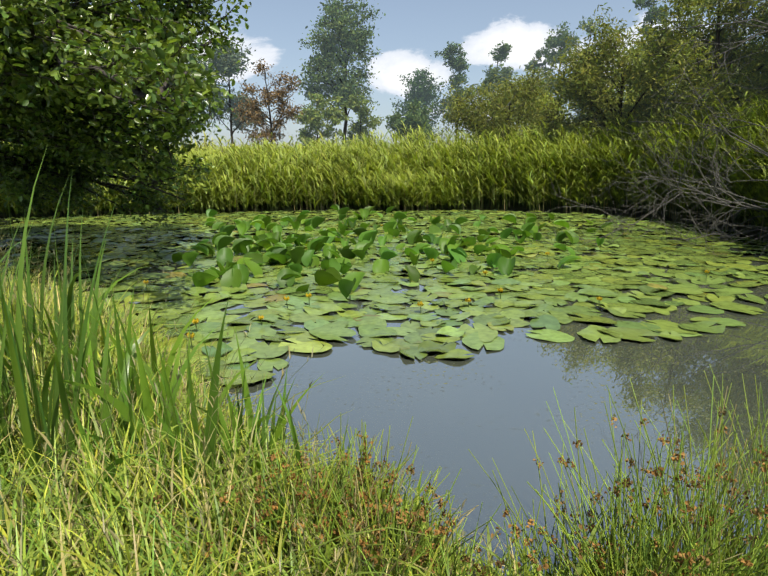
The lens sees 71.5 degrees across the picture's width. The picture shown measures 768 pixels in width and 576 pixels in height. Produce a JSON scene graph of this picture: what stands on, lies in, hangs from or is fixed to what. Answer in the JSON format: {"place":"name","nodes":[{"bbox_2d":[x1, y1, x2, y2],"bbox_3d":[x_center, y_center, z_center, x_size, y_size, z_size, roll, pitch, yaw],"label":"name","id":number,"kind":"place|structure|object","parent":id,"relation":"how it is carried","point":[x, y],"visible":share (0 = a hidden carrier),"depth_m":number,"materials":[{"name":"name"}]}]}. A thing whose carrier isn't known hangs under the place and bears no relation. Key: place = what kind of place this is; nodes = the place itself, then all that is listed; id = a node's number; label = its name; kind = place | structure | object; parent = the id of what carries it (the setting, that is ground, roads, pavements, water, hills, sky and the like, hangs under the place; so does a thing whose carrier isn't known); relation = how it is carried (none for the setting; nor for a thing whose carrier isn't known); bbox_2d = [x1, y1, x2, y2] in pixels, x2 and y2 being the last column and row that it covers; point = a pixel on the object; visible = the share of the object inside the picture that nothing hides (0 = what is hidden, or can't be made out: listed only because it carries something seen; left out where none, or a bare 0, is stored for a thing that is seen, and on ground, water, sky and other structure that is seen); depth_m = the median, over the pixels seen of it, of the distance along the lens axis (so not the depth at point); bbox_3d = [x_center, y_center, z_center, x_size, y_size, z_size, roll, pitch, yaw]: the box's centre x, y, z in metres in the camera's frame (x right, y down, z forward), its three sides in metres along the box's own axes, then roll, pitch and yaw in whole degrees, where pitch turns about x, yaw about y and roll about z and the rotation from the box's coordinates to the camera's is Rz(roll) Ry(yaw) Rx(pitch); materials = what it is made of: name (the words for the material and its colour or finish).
{"place":"outdoors","nodes":[
{"label":"outdoors","id":0,"kind":"place"},
{"bbox_2d":[8,125,594,158],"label":"reed field","id":1,"kind":"structure","parent":0,"point":[202,146],"depth_m":26.41,"materials":[{"name":"green plant"}]},
{"bbox_2d":[0,209,767,575],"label":"pond water","id":2,"kind":"structure","parent":0,"point":[484,405],"depth_m":4.28,"materials":[{"name":"grey liquid"}]},
{"bbox_2d":[0,208,767,384],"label":"floating lily pads","id":3,"kind":"object","parent":2,"relation":"on","point":[375,332],"visible":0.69,"depth_m":7.89,"materials":[{"name":"green plant"}]},
{"bbox_2d":[171,204,612,298],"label":"raised lily leaves","id":4,"kind":"object","parent":2,"relation":"on","point":[253,259],"visible":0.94,"depth_m":10.37,"materials":[{"name":"green plant"}]},
{"bbox_2d":[143,214,709,349],"bbox_3d":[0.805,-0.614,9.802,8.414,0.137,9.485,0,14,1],"label":"water lily flowers","id":5,"kind":"object","parent":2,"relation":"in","point":[194,321],"visible":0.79,"depth_m":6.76,"materials":[{"name":"plant"}]},
{"bbox_2d":[0,189,767,575],"bbox_3d":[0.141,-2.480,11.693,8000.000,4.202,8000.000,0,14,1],"label":"ground","id":6,"kind":"structure","parent":0,"point":[542,207],"depth_m":18.73,"materials":[{"name":"soil"}]},
{"bbox_2d":[0,0,250,236],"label":"tree","id":7,"kind":"object","parent":6,"relation":"on","point":[27,56],"depth_m":8.05,"materials":[{"name":"green plant"}]},
{"bbox_2d":[158,40,207,142],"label":"tree","id":8,"kind":"object","parent":6,"relation":"on","point":[196,58],"depth_m":75.05,"materials":[{"name":"green plant"}]},
{"bbox_2d":[0,148,422,544],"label":"reeds","id":9,"kind":"object","parent":6,"relation":"on","point":[13,349],"visible":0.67,"depth_m":2.48,"materials":[{"name":"green plant"}]},
{"bbox_2d":[189,36,265,144],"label":"tree","id":10,"kind":"object","parent":6,"relation":"on","point":[229,66],"depth_m":56.54,"materials":[{"name":"green plant"}]},
{"bbox_2d":[227,58,305,152],"bbox_3d":[-5.697,-7.983,26.088,3.871,5.915,3.809,0,14,1],"label":"rusty tree","id":11,"kind":"object","parent":6,"relation":"on","point":[278,96],"depth_m":25.54,"materials":[{"name":"brown plant"}]},
{"bbox_2d":[293,92,351,148],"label":"bush","id":12,"kind":"object","parent":6,"relation":"on","point":[317,117],"depth_m":45.47,"materials":[{"name":"green plant"}]},
{"bbox_2d":[293,0,385,144],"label":"tree","id":13,"kind":"object","parent":6,"relation":"on","point":[334,44],"depth_m":65.17,"materials":[{"name":"green plant"}]},
{"bbox_2d":[339,92,384,147],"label":"bush","id":14,"kind":"object","parent":6,"relation":"on","point":[359,108],"depth_m":47.12,"materials":[{"name":"green plant"}]},
{"bbox_2d":[0,230,758,575],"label":"bank grass","id":15,"kind":"structure","parent":6,"relation":"on","point":[68,536],"depth_m":2.03,"materials":[{"name":"green plant"}]},
{"bbox_2d":[0,84,767,241],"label":"reed bed","id":16,"kind":"object","parent":6,"relation":"on","point":[417,173],"visible":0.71,"depth_m":18.68,"materials":[{"name":"green plant"}]},
{"bbox_2d":[141,364,767,575],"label":"rush tussocks","id":17,"kind":"object","parent":6,"relation":"on","point":[640,550],"visible":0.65,"depth_m":2.01,"materials":[{"name":"green plant"}]},
{"bbox_2d":[151,407,767,575],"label":"rush seed heads","id":18,"kind":"object","parent":6,"relation":"on","point":[441,528],"visible":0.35,"depth_m":1.97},
{"bbox_2d":[430,57,584,150],"bbox_3d":[5.181,-6.872,22.815,6.637,5.306,6.126,0,14,1],"label":"bank willow","id":19,"kind":"object","parent":6,"relation":"on","point":[504,98],"depth_m":22.03,"materials":[{"name":"green plant"}]},
{"bbox_2d":[524,49,550,85],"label":"tree","id":20,"kind":"object","parent":6,"relation":"on","point":[538,54],"depth_m":81.38,"materials":[{"name":"green plant"}]},
{"bbox_2d":[498,80,590,148],"bbox_3d":[9.030,-8.411,29.081,6.334,5.339,5.249,0,14,1],"label":"yellow willow","id":21,"kind":"object","parent":6,"relation":"on","point":[547,96],"depth_m":27.67,"materials":[{"name":"plant"}]},
{"bbox_2d":[530,21,585,101],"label":"tree","id":22,"kind":"object","parent":6,"relation":"on","point":[550,45],"depth_m":77.81,"materials":[{"name":"green plant"}]},
{"bbox_2d":[571,16,605,119],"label":"tree","id":23,"kind":"object","parent":6,"relation":"on","point":[588,29],"depth_m":78.14,"materials":[{"name":"green plant"}]},
{"bbox_2d":[528,2,698,192],"bbox_3d":[8.764,-6.653,19.614,6.808,6.507,6.015,0,14,1],"label":"bank willow","id":24,"kind":"object","parent":6,"relation":"on","point":[591,75],"depth_m":19.25,"materials":[{"name":"green plant"}]},
{"bbox_2d":[575,61,674,147],"bbox_3d":[12.219,-8.093,25.405,5.637,6.197,5.815,0,14,1],"label":"yellow willow","id":25,"kind":"object","parent":6,"relation":"on","point":[628,102],"depth_m":25.36,"materials":[{"name":"plant"}]},
{"bbox_2d":[528,0,767,260],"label":"dead branches","id":26,"kind":"object","parent":6,"relation":"on","point":[736,202],"visible":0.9,"depth_m":11.49,"materials":[{"name":"grey wood"}]},
{"bbox_2d":[629,0,677,96],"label":"tree","id":27,"kind":"object","parent":6,"relation":"on","point":[649,16],"depth_m":53.95,"materials":[{"name":"green plant"}]},
{"bbox_2d":[608,0,767,146],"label":"bank willow","id":28,"kind":"object","parent":6,"relation":"on","point":[669,37],"depth_m":16.24,"materials":[{"name":"green plant"}]},
{"bbox_2d":[676,0,714,92],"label":"tree","id":29,"kind":"object","parent":6,"relation":"on","point":[698,22],"depth_m":52.79,"materials":[{"name":"green plant"}]},
{"bbox_2d":[662,64,729,133],"bbox_3d":[13.886,-7.168,22.757,4.686,5.802,4.934,0,14,1],"label":"yellow willow","id":30,"kind":"object","parent":6,"relation":"on","point":[688,81],"depth_m":22.23,"materials":[{"name":"plant"}]},
{"bbox_2d":[726,0,767,90],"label":"tree","id":31,"kind":"object","parent":6,"relation":"on","point":[763,16],"depth_m":15.95,"materials":[{"name":"green plant"}]},
{"bbox_2d":[731,4,767,96],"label":"tree","id":32,"kind":"object","parent":6,"relation":"on","point":[764,48],"depth_m":19.58,"materials":[{"name":"green plant"}]},
{"bbox_2d":[22,0,767,151],"label":"sky","id":33,"kind":"structure","parent":0,"point":[410,31],"materials":[{"name":"blue"}]},
{"bbox_2d":[382,98,441,141],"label":"bush","id":34,"kind":"object","parent":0,"point":[419,117],"depth_m":43.27,"materials":[{"name":"green plant"}]},
{"bbox_2d":[388,65,449,136],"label":"tree","id":35,"kind":"object","parent":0,"point":[416,88],"depth_m":87.64,"materials":[{"name":"green plant"}]},
{"bbox_2d":[430,41,477,136],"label":"tree","id":36,"kind":"object","parent":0,"point":[460,60],"depth_m":78.49,"materials":[{"name":"green plant"}]},
{"bbox_2d":[471,69,502,141],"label":"tree","id":37,"kind":"object","parent":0,"point":[491,79],"depth_m":41.70,"materials":[{"name":"green plant"}]},
{"bbox_2d":[482,40,514,110],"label":"tree","id":38,"kind":"object","parent":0,"point":[502,54],"depth_m":78.56,"materials":[{"name":"green plant"}]},
{"bbox_2d":[732,0,759,56],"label":"tree","id":39,"kind":"object","parent":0,"point":[745,29],"depth_m":55.88,"materials":[{"name":"green plant"}]}
]}

